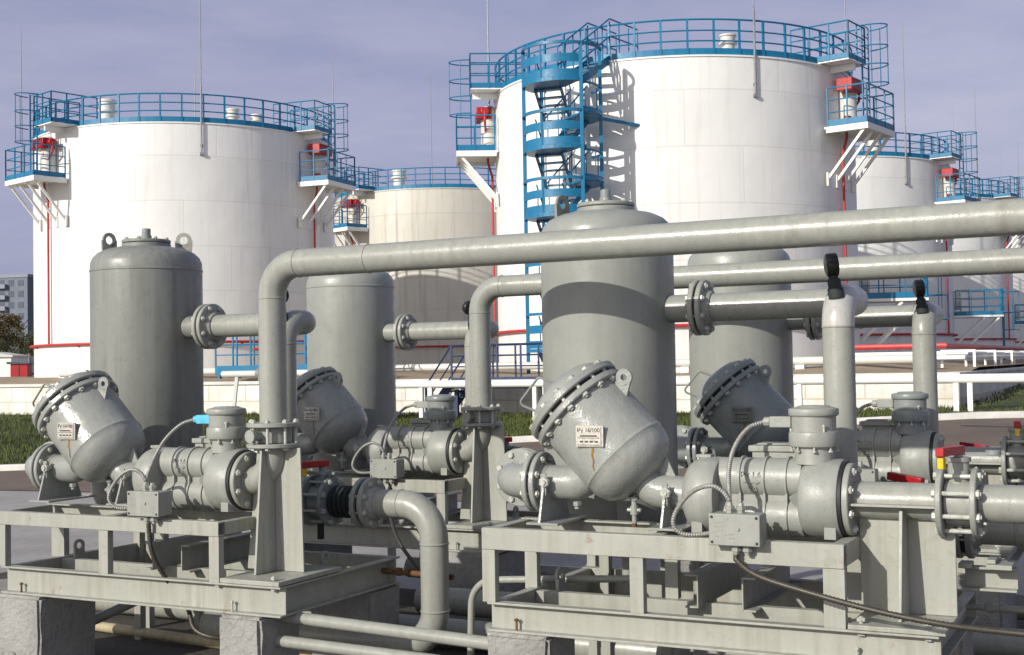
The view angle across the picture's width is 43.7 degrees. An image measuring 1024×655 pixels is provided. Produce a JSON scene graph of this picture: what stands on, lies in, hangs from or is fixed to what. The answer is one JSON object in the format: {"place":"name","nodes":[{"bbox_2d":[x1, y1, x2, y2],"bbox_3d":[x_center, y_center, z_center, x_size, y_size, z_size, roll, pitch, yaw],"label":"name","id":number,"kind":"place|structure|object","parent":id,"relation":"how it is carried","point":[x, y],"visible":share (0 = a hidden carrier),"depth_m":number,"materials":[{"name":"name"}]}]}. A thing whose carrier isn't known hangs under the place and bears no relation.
{"place":"outdoors","nodes":[
{"label":"outdoors","id":0,"kind":"place"},
{"bbox_2d":[0,490,1023,593],"bbox_3d":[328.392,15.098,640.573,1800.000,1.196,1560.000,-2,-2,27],"label":"ground","id":1,"kind":"structure","parent":0,"point":[30,543],"depth_m":12.51,"materials":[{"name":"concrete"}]},
{"bbox_2d":[0,579,94,654],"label":"concrete block","id":2,"kind":"structure","parent":1,"relation":"on","point":[34,625],"depth_m":7.18,"materials":[{"name":"grey concrete"}]},
{"bbox_2d":[0,503,453,617],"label":"pump skid","id":3,"kind":"object","parent":2,"relation":"on","point":[203,555],"visible":0.73,"depth_m":7.05,"materials":[{"name":"paint"}]},
{"bbox_2d":[25,369,145,505],"bbox_3d":[-2.525,0.628,7.449,1.115,0.764,0.520,-2,-2,27],"label":"strainer","id":4,"kind":"object","parent":3,"relation":"on","point":[87,423],"visible":0.96,"depth_m":7.24,"materials":[{"name":"paint"}]},
{"bbox_2d":[107,406,256,523],"bbox_3d":[-1.756,0.733,6.953,0.759,0.604,0.622,-2,-2,27],"label":"flow meter","id":5,"kind":"object","parent":3,"relation":"on","point":[206,472],"visible":0.91,"depth_m":6.86,"materials":[{"name":"grey paint"}]},
{"bbox_2d":[146,522,219,640],"bbox_3d":[-1.666,1.345,6.775,0.515,0.643,0.117,-1,-2,-2],"label":"flexible conduit","id":6,"kind":"object","parent":5,"relation":"hanging from","point":[196,630],"visible":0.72,"depth_m":6.73,"materials":[{"name":"black rubber"}]},
{"bbox_2d":[199,489,449,652],"bbox_3d":[-1.097,1.377,7.344,1.678,0.925,0.164,-2,-2,27],"label":"supply elbow pipe","id":7,"kind":"object","parent":3,"relation":"attached to","point":[422,513],"visible":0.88,"depth_m":6.98,"materials":[{"name":"paint"}]},
{"bbox_2d":[248,460,385,539],"bbox_3d":[-1.188,0.993,7.399,0.989,0.453,0.286,-2,-2,27],"label":"supply valve","id":8,"kind":"object","parent":7,"relation":"attached to","point":[328,500],"visible":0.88,"depth_m":7.23,"materials":[{"name":"grey paint"}]},
{"bbox_2d":[215,198,1023,591],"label":"delivery pipe","id":9,"kind":"object","parent":3,"relation":"on","point":[273,478],"visible":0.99,"depth_m":6.20,"materials":[{"name":"metal"}]},
{"bbox_2d":[245,427,291,443],"bbox_3d":[-1.282,0.570,6.751,0.186,0.082,0.260,-2,-2,27],"label":"wafer valve","id":10,"kind":"object","parent":9,"relation":"on","point":[258,435],"visible":0.84,"depth_m":6.70,"materials":[{"name":"grey paint"}]},
{"bbox_2d":[0,572,487,654],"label":"soil","id":11,"kind":"structure","parent":1,"relation":"on","point":[111,644],"depth_m":8.03,"materials":[{"name":"brown soil"}]},
{"bbox_2d":[8,604,137,654],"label":"ground pipe","id":12,"kind":"object","parent":11,"relation":"on","point":[108,613],"visible":0.17,"depth_m":7.79,"materials":[{"name":"metal"}]},
{"bbox_2d":[89,228,203,639],"bbox_3d":[-2.290,0.682,8.240,0.862,2.655,0.714,-2,-2,27],"label":"separator tank","id":13,"kind":"object","parent":11,"relation":"on","point":[146,302],"visible":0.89,"depth_m":8.00,"materials":[{"name":"metal"}]},
{"bbox_2d":[191,290,315,433],"bbox_3d":[-1.554,0.543,7.801,0.989,1.541,0.389,-3,-2,42],"label":"vent pipe","id":14,"kind":"object","parent":13,"relation":"attached to","point":[214,326],"visible":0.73,"depth_m":7.86,"materials":[{"name":"metal"}]},
{"bbox_2d":[95,601,310,619],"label":"ground pipe","id":15,"kind":"object","parent":11,"relation":"on","point":[164,612],"visible":0.05,"depth_m":8.67,"materials":[{"name":"metal"}]},
{"bbox_2d":[95,622,311,654],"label":"ground pipe","id":16,"kind":"object","parent":11,"relation":"on","point":[163,635],"visible":0.49,"depth_m":8.02,"materials":[{"name":"beige metal"}]},
{"bbox_2d":[220,613,298,654],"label":"concrete block","id":17,"kind":"structure","parent":11,"relation":"on","point":[246,635],"depth_m":6.45,"materials":[{"name":"grey concrete"}]},
{"bbox_2d":[275,635,436,654],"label":"ground pipe","id":18,"kind":"object","parent":17,"relation":"attached to","point":[315,645],"visible":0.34,"depth_m":6.30,"materials":[{"name":"metal"}]},
{"bbox_2d":[281,612,487,649],"bbox_3d":[-0.613,1.473,6.228,1.454,0.085,0.062,-2,-2,31],"label":"ground pipe","id":19,"kind":"object","parent":17,"relation":"attached to","point":[405,632],"visible":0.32,"depth_m":6.19,"materials":[{"name":"metal"}]},
{"bbox_2d":[487,632,574,654],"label":"concrete block","id":20,"kind":"structure","parent":11,"relation":"on","point":[501,643],"depth_m":5.75,"materials":[{"name":"grey concrete"}]},
{"bbox_2d":[482,517,1023,654],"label":"pump skid","id":21,"kind":"object","parent":20,"relation":"on","point":[734,607],"visible":0.86,"depth_m":5.62,"materials":[{"name":"paint"}]},
{"bbox_2d":[467,575,629,654],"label":"drain pipe","id":22,"kind":"object","parent":21,"relation":"attached to","point":[476,588],"visible":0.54,"depth_m":6.35,"materials":[{"name":"metal"}]},
{"bbox_2d":[495,359,690,530],"bbox_3d":[0.323,0.534,5.991,1.115,0.764,0.520,-2,-2,27],"label":"strainer","id":23,"kind":"object","parent":21,"relation":"on","point":[597,427],"visible":0.98,"depth_m":5.78,"materials":[{"name":"paint"}]},
{"bbox_2d":[609,499,631,595],"bbox_3d":[0.577,1.138,6.367,0.220,0.550,0.220,-2,-2,27],"label":"drain stub","id":24,"kind":"object","parent":21,"relation":"attached to","point":[623,514],"visible":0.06,"depth_m":6.34,"materials":[{"name":"grey paint"}]},
{"bbox_2d":[693,561,704,599],"bbox_3d":[0.935,1.103,6.410,0.220,0.550,0.220,-2,-2,27],"label":"drain stub","id":25,"kind":"object","parent":21,"relation":"attached to","point":[697,564],"depth_m":6.38,"materials":[{"name":"grey paint"}]},
{"bbox_2d":[671,405,861,555],"bbox_3d":[1.091,0.639,5.495,0.759,0.604,0.622,-2,-2,27],"label":"flow meter","id":26,"kind":"object","parent":21,"relation":"on","point":[800,482],"visible":0.98,"depth_m":5.42,"materials":[{"name":"grey paint"}]},
{"bbox_2d":[733,554,1023,636],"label":"flexible conduit","id":27,"kind":"object","parent":26,"relation":"attached to","point":[869,609],"visible":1,"depth_m":4.92,"materials":[{"name":"black rubber"}]},
{"bbox_2d":[848,481,1023,641],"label":"outlet pipe","id":28,"kind":"object","parent":21,"relation":"on","point":[908,560],"visible":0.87,"depth_m":5.26,"materials":[{"name":"metal"}]},
{"bbox_2d":[931,445,1003,538],"bbox_3d":[1.849,0.667,5.172,0.265,0.376,0.331,-2,-2,27],"label":"butterfly valve","id":29,"kind":"object","parent":28,"relation":"attached to","point":[956,494],"visible":0.95,"depth_m":5.14,"materials":[{"name":"grey paint"}]},
{"bbox_2d":[980,522,1023,546],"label":"supply elbow pipe","id":30,"kind":"object","parent":21,"relation":"attached to","point":[1008,534],"visible":0.49,"depth_m":5.61,"materials":[{"name":"paint"}]},
{"bbox_2d":[887,472,981,558],"bbox_3d":[1.660,0.898,5.941,0.989,0.456,0.286,-2,-2,27],"label":"supply valve","id":31,"kind":"object","parent":30,"relation":"attached to","point":[968,545],"visible":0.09,"depth_m":5.68,"materials":[{"name":"grey paint"}]},
{"bbox_2d":[399,614,749,654],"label":"ground pipe","id":32,"kind":"object","parent":11,"relation":"on","point":[483,627],"visible":0.12,"depth_m":7.22,"materials":[{"name":"metal"}]},
{"bbox_2d":[541,189,687,654],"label":"separator tank","id":33,"kind":"object","parent":11,"relation":"on","point":[623,313],"visible":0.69,"depth_m":6.53,"materials":[{"name":"metal"}]},
{"bbox_2d":[685,253,868,594],"bbox_3d":[1.348,0.445,6.285,0.505,1.542,1.075,0,-2,-38],"label":"vent pipe","id":34,"kind":"object","parent":33,"relation":"attached to","point":[836,306],"visible":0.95,"depth_m":5.82,"materials":[{"name":"grey metal"}]},
{"bbox_2d":[414,586,1023,654],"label":"ground pipe","id":35,"kind":"object","parent":11,"relation":"on","point":[989,644],"visible":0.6,"depth_m":7.86,"materials":[{"name":"metal"}]},
{"bbox_2d":[951,625,973,654],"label":"concrete block","id":36,"kind":"structure","parent":11,"relation":"on","point":[964,646],"depth_m":5.75,"materials":[{"name":"grey concrete"}]},
{"bbox_2d":[304,543,350,552],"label":"concrete block","id":37,"kind":"structure","parent":1,"relation":"on","point":[328,548],"depth_m":9.51,"materials":[{"name":"grey concrete"}]},
{"bbox_2d":[250,471,538,552],"bbox_3d":[-0.423,1.289,9.225,2.788,0.474,1.122,-2,-2,27],"label":"pump skid","id":38,"kind":"object","parent":37,"relation":"on","point":[347,531],"visible":0.27,"depth_m":8.90,"materials":[{"name":"paint"}]},
{"bbox_2d":[297,366,369,471],"bbox_3d":[-1.471,0.671,9.504,1.115,0.764,0.520,-2,-2,27],"label":"strainer","id":39,"kind":"object","parent":38,"relation":"on","point":[332,417],"visible":0.69,"depth_m":9.27,"materials":[{"name":"paint"}]},
{"bbox_2d":[351,394,466,483],"bbox_3d":[-0.703,0.777,9.008,0.759,0.604,0.622,-2,-2,27],"label":"flow meter","id":40,"kind":"object","parent":38,"relation":"on","point":[427,445],"visible":0.98,"depth_m":8.92,"materials":[{"name":"grey paint"}]},
{"bbox_2d":[388,484,467,617],"bbox_3d":[-0.597,1.458,8.374,0.183,0.832,1.024,0,-2,-36],"label":"flexible conduit","id":41,"kind":"object","parent":38,"relation":"attached to","point":[406,553],"visible":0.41,"depth_m":8.42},
{"bbox_2d":[404,556,599,577],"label":"supply elbow pipe","id":42,"kind":"object","parent":38,"relation":"attached to","point":[548,570],"visible":0.03,"depth_m":9.18,"materials":[{"name":"paint"}]},
{"bbox_2d":[459,437,543,474],"bbox_3d":[-0.134,1.037,9.454,0.989,0.453,0.286,-2,-2,27],"label":"supply valve","id":43,"kind":"object","parent":42,"relation":"attached to","point":[508,447],"visible":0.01,"depth_m":9.37,"materials":[{"name":"grey paint"}]},
{"bbox_2d":[446,247,1023,529],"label":"delivery pipe","id":44,"kind":"object","parent":38,"relation":"on","point":[480,450],"visible":0.88,"depth_m":8.56,"materials":[{"name":"metal"}]},
{"bbox_2d":[462,410,494,422],"bbox_3d":[-0.228,0.613,8.806,0.186,0.082,0.260,-2,-2,27],"label":"wafer valve","id":45,"kind":"object","parent":44,"relation":"on","point":[470,416],"visible":0.76,"depth_m":8.75,"materials":[{"name":"grey paint"}]},
{"bbox_2d":[306,272,395,555],"bbox_3d":[-1.224,0.725,10.289,0.862,2.655,0.714,-2,-2,27],"label":"separator tank","id":46,"kind":"object","parent":1,"relation":"on","point":[350,339],"visible":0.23,"depth_m":10.04,"materials":[{"name":"metal"}]},
{"bbox_2d":[393,300,498,430],"bbox_3d":[-0.476,0.585,9.835,0.436,1.541,1.025,1,-2,-44],"label":"vent pipe","id":47,"kind":"object","parent":46,"relation":"attached to","point":[409,332],"visible":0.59,"depth_m":9.91,"materials":[{"name":"metal"}]},
{"bbox_2d":[311,584,398,654],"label":"concrete block","id":48,"kind":"structure","parent":1,"relation":"on","point":[381,605],"depth_m":7.21,"materials":[{"name":"grey concrete"}]},
{"bbox_2d":[419,551,525,621],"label":"concrete block","id":49,"kind":"structure","parent":1,"relation":"on","point":[465,568],"depth_m":8.52,"materials":[{"name":"grey concrete"}]},
{"bbox_2d":[0,372,962,414],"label":"retaining wall","id":50,"kind":"structure","parent":1,"relation":"on","point":[15,399],"depth_m":29.80,"materials":[{"name":"white concrete"}]},
{"bbox_2d":[0,411,1023,470],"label":"kerb","id":51,"kind":"structure","parent":1,"relation":"on","point":[941,416],"depth_m":21.92,"materials":[{"name":"white concrete"}]},
{"bbox_2d":[681,560,709,571],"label":"concrete block","id":52,"kind":"structure","parent":1,"relation":"on","point":[686,566],"depth_m":7.79,"materials":[{"name":"grey concrete"}]},
{"bbox_2d":[956,546,1023,575],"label":"pump skid","id":53,"kind":"object","parent":52,"relation":"on","point":[1016,554],"visible":0.03,"depth_m":7.13,"materials":[{"name":"paint"}]},
{"bbox_2d":[677,358,792,468],"bbox_3d":[1.376,0.577,8.047,1.115,0.764,0.520,-2,-2,27],"label":"strainer","id":54,"kind":"object","parent":53,"relation":"on","point":[734,399],"visible":0.78,"depth_m":7.85,"materials":[{"name":"grey paint"}]},
{"bbox_2d":[857,391,945,482],"bbox_3d":[2.145,0.683,7.550,0.759,0.604,0.622,-2,-2,27],"label":"flow meter","id":55,"kind":"object","parent":53,"relation":"on","point":[903,440],"visible":0.64,"depth_m":7.47,"materials":[{"name":"grey paint"}]},
{"bbox_2d":[939,446,1016,557],"bbox_3d":[8.811,0.780,4.214,14.205,0.592,0.615,-2,-2,27],"label":"outlet pipe","id":56,"kind":"object","parent":53,"relation":"on","point":[989,465],"visible":0.18,"depth_m":7.28,"materials":[{"name":"metal"}]},
{"bbox_2d":[960,419,1023,484],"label":"butterfly valve","id":57,"kind":"object","parent":56,"relation":"attached to","point":[1012,458],"visible":0.96,"depth_m":7.21,"materials":[{"name":"grey paint"}]},
{"bbox_2d":[1016,594,1023,619],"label":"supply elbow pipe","id":58,"kind":"object","parent":53,"relation":"attached to","point":[1019,599],"depth_m":7.73,"materials":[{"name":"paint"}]},
{"bbox_2d":[959,441,1023,484],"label":"supply valve","id":59,"kind":"object","parent":58,"relation":"attached to","point":[967,444],"visible":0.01,"depth_m":7.89,"materials":[{"name":"grey paint"}]},
{"bbox_2d":[957,566,1016,628],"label":"concrete block","id":60,"kind":"structure","parent":1,"relation":"on","point":[999,619],"depth_m":7.01,"materials":[{"name":"grey concrete"}]},
{"bbox_2d":[953,366,1023,406],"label":"retaining wall","id":61,"kind":"structure","parent":1,"relation":"on","point":[983,391],"depth_m":28.88,"materials":[{"name":"white concrete"}]},
{"bbox_2d":[1017,620,1023,628],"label":"soil","id":62,"kind":"structure","parent":1,"relation":"on","point":[1020,624],"depth_m":8.13,"materials":[{"name":"soil"}]},
{"bbox_2d":[687,249,804,574],"bbox_3d":[1.659,0.630,8.813,0.862,2.655,0.714,-2,-2,27],"label":"separator tank","id":63,"kind":"object","parent":62,"relation":"on","point":[768,342],"visible":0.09,"depth_m":8.57,"materials":[{"name":"metal"}]},
{"bbox_2d":[803,279,943,432],"bbox_3d":[2.409,0.489,8.335,0.503,1.542,1.060,0,-2,-38],"label":"vent pipe","id":64,"kind":"object","parent":63,"relation":"attached to","point":[922,318],"visible":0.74,"depth_m":7.85,"materials":[{"name":"metal"}]},
{"bbox_2d":[0,418,1023,500],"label":"road","id":65,"kind":"structure","parent":0,"point":[953,432],"depth_m":19.79,"materials":[{"name":"grey asphalt"}]},
{"bbox_2d":[0,359,1023,383],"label":"bund ground","id":66,"kind":"structure","parent":0,"point":[950,366],"depth_m":32.48,"materials":[{"name":"beige concrete"}]},
{"bbox_2d":[0,333,13,351],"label":"tree","id":67,"kind":"object","parent":66,"relation":"on","point":[2,342],"visible":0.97,"depth_m":119.51,"materials":[{"name":"green plant"}]},
{"bbox_2d":[0,352,30,376],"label":"white shed","id":68,"kind":"structure","parent":66,"relation":"on","point":[5,357],"depth_m":74.95,"materials":[{"name":"paint"}]},
{"bbox_2d":[0,310,31,352],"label":"tree","id":69,"kind":"object","parent":66,"relation":"on","point":[13,321],"visible":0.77,"depth_m":129.89,"materials":[{"name":"green plant"}]},
{"bbox_2d":[3,326,33,355],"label":"tree","id":70,"kind":"object","parent":66,"relation":"on","point":[25,349],"visible":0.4,"depth_m":148.94,"materials":[{"name":"green plant"}]},
{"bbox_2d":[7,362,33,376],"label":"fire box","id":71,"kind":"object","parent":66,"relation":"on","point":[20,369],"visible":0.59,"depth_m":65.94,"materials":[{"name":"red paint"}]},
{"bbox_2d":[27,353,33,372],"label":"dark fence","id":72,"kind":"object","parent":66,"relation":"on","point":[30,359],"visible":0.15,"depth_m":89.93,"materials":[{"name":"grey metal"}]},
{"bbox_2d":[5,0,355,377],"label":"storage tank","id":73,"kind":"object","parent":66,"relation":"on","point":[243,204],"visible":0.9,"depth_m":41.55,"materials":[{"name":"white metal"}]},
{"bbox_2d":[215,334,307,378],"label":"crossover walkway","id":74,"kind":"structure","parent":66,"relation":"on","point":[220,369],"depth_m":33.82,"materials":[{"name":"blue paint"}]},
{"bbox_2d":[333,72,498,364],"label":"storage tank","id":75,"kind":"object","parent":66,"relation":"on","point":[399,210],"visible":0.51,"depth_m":57.69,"materials":[{"name":"white metal"}]},
{"bbox_2d":[59,355,912,377],"bbox_3d":[-2.348,1.243,33.096,25.600,0.595,0.200,-2,-2,27],"label":"header pipe","id":76,"kind":"object","parent":66,"relation":"on","point":[798,363],"visible":0.25,"depth_m":29.80,"materials":[{"name":"metal"}]},
{"bbox_2d":[521,18,639,373],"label":"stair tower","id":77,"kind":"structure","parent":66,"relation":"on","point":[540,81],"depth_m":31.86,"materials":[{"name":"blue metal"}]},
{"bbox_2d":[448,0,948,372],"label":"storage tank","id":78,"kind":"object","parent":66,"relation":"on","point":[727,130],"visible":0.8,"depth_m":33.01,"materials":[{"name":"white metal"}]},
{"bbox_2d":[855,24,1019,361],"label":"storage tank","id":79,"kind":"object","parent":66,"relation":"on","point":[888,179],"visible":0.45,"depth_m":49.40,"materials":[{"name":"white metal"}]},
{"bbox_2d":[855,343,1023,369],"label":"pipe rack","id":80,"kind":"object","parent":66,"relation":"on","point":[973,353],"visible":0.68,"depth_m":32.29,"materials":[{"name":"white metal"}]},
{"bbox_2d":[952,89,1023,369],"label":"storage tank","id":81,"kind":"object","parent":66,"relation":"on","point":[992,335],"visible":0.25,"depth_m":64.49,"materials":[{"name":"white metal"}]},
{"bbox_2d":[1001,140,1023,365],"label":"storage tank","id":82,"kind":"object","parent":66,"relation":"on","point":[1018,281],"visible":0.02,"depth_m":79.57,"materials":[{"name":"white metal"}]},
{"bbox_2d":[0,383,1023,464],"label":"lawn","id":83,"kind":"structure","parent":0,"point":[1010,405],"depth_m":27.15,"materials":[{"name":"green plant"}]},
{"bbox_2d":[221,348,307,405],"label":"pipe","id":84,"kind":"object","parent":83,"relation":"on","point":[236,374],"visible":0.26,"depth_m":28.34,"materials":[{"name":"metal"}]},
{"bbox_2d":[424,342,542,417],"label":"crossover walkway","id":85,"kind":"structure","parent":83,"relation":"on","point":[459,395],"depth_m":28.35,"materials":[{"name":"blue paint"}]},
{"bbox_2d":[396,373,1023,417],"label":"rack","id":86,"kind":"object","parent":83,"relation":"on","point":[954,379],"visible":0.23,"depth_m":24.21,"materials":[{"name":"white metal"}]},
{"bbox_2d":[0,0,1023,274],"label":"sky","id":87,"kind":"structure","parent":0,"point":[385,52],"materials":[{"name":"blue"}]},
{"label":"far land","id":88,"kind":"structure","parent":0,"visible":0},
{"bbox_2d":[0,274,33,375],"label":"apartment block","id":89,"kind":"structure","parent":88,"relation":"on","point":[17,294],"depth_m":328.28,"materials":[{"name":"grey concrete"}]},
{"bbox_2d":[8,302,13,307],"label":"window","id":90,"kind":"structure","parent":89,"relation":"in","point":[10,304],"depth_m":328.41,"materials":[{"name":"grey glass"}]},
{"bbox_2d":[8,291,13,296],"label":"window","id":91,"kind":"structure","parent":89,"relation":"in","point":[10,293],"depth_m":328.49,"materials":[{"name":"grey glass"}]},
{"bbox_2d":[8,280,13,285],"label":"window","id":92,"kind":"structure","parent":89,"relation":"in","point":[10,282],"depth_m":328.57,"materials":[{"name":"grey glass"}]},
{"bbox_2d":[18,302,23,307],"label":"window","id":93,"kind":"structure","parent":89,"relation":"in","point":[20,304],"depth_m":327.85,"materials":[{"name":"grey glass"}]},
{"bbox_2d":[18,291,23,296],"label":"window","id":94,"kind":"structure","parent":89,"relation":"in","point":[20,293],"depth_m":327.93,"materials":[{"name":"grey glass"}]},
{"bbox_2d":[18,280,23,285],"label":"window","id":95,"kind":"structure","parent":89,"relation":"in","point":[20,282],"depth_m":328.01,"materials":[{"name":"grey glass"}]}
]}

